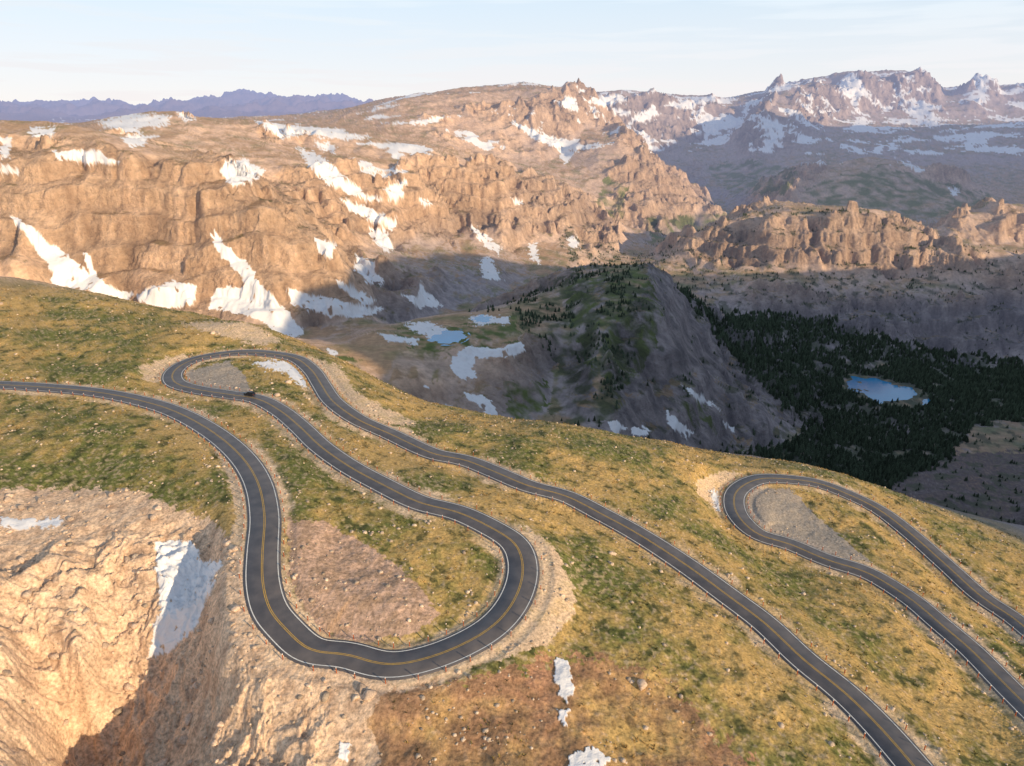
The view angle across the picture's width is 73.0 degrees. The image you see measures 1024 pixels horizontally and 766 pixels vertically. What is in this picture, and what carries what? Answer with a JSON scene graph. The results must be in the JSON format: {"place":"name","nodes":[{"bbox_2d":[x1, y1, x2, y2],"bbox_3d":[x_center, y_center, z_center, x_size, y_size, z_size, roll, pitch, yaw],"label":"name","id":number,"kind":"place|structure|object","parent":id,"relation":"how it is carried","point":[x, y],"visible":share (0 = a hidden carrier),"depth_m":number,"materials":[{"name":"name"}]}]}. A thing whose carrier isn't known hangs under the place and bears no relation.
{"place":"outdoors","nodes":[
{"label":"outdoors","id":0,"kind":"place"},
{"bbox_2d":[427,329,470,345],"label":"lake","id":1,"kind":"structure","parent":0,"point":[445,337],"depth_m":880.99,"materials":[{"name":"liquid"}]},
{"bbox_2d":[0,350,933,765],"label":"mountain road","id":2,"kind":"structure","parent":0,"point":[284,628],"depth_m":181.99,"materials":[{"name":"grey asphalt"}]},
{"bbox_2d":[243,391,255,395],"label":"dark car","id":3,"kind":"object","parent":2,"relation":"on","point":[251,393],"visible":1,"depth_m":273.41,"materials":[{"name":"black paint"}]},
{"bbox_2d":[472,314,491,321],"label":"lake","id":4,"kind":"structure","parent":0,"point":[481,318],"depth_m":992.41,"materials":[{"name":"liquid"}]},
{"bbox_2d":[0,67,1023,765],"bbox_3d":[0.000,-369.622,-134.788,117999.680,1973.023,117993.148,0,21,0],"label":"mountain terrain","id":5,"kind":"structure","parent":0,"point":[384,239],"depth_m":341.09,"materials":[{"name":"brown stone"}]},
{"bbox_2d":[0,286,922,765],"bbox_3d":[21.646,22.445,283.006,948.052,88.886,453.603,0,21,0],"label":"boulders","id":6,"kind":"object","parent":5,"relation":"on","point":[366,694],"visible":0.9,"depth_m":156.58,"materials":[{"name":"stone"}]},
{"bbox_2d":[7,358,954,765],"bbox_3d":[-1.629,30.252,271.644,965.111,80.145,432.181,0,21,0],"label":"boulders","id":7,"kind":"object","parent":5,"relation":"on","point":[27,594],"visible":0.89,"depth_m":159.44,"materials":[{"name":"stone"}]},
{"bbox_2d":[0,285,1023,765],"bbox_3d":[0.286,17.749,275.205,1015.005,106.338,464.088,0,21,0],"label":"alpine grass tussocks","id":8,"kind":"object","parent":5,"relation":"on","point":[706,699],"visible":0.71,"depth_m":229.28,"materials":[{"name":"green plant"}]},
{"bbox_2d":[0,285,1023,765],"bbox_3d":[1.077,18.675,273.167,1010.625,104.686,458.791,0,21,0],"label":"scattered rocks","id":9,"kind":"object","parent":5,"relation":"on","point":[326,694],"visible":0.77,"depth_m":172.91,"materials":[{"name":"stone"}]},
{"bbox_2d":[3,346,1022,756],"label":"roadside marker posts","id":10,"kind":"object","parent":5,"relation":"on","point":[521,526],"visible":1,"depth_m":213.60,"materials":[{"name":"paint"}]},
{"bbox_2d":[468,206,1023,522],"bbox_3d":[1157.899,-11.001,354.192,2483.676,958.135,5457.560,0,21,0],"label":"conifer forest","id":11,"kind":"object","parent":5,"relation":"on","point":[909,471],"visible":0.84,"depth_m":1393.09,"materials":[{"name":"green plant"}]},
{"bbox_2d":[0,0,1023,104],"label":"sky","id":12,"kind":"structure","parent":0,"point":[134,52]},
{"bbox_2d":[722,474,1023,720],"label":"mountain road","id":13,"kind":"structure","parent":0,"point":[1003,681],"depth_m":225.22,"materials":[{"name":"grey asphalt"}]},
{"bbox_2d":[847,376,930,404],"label":"lake","id":14,"kind":"structure","parent":0,"point":[880,390],"depth_m":1503.97,"materials":[{"name":"liquid"}]}
]}

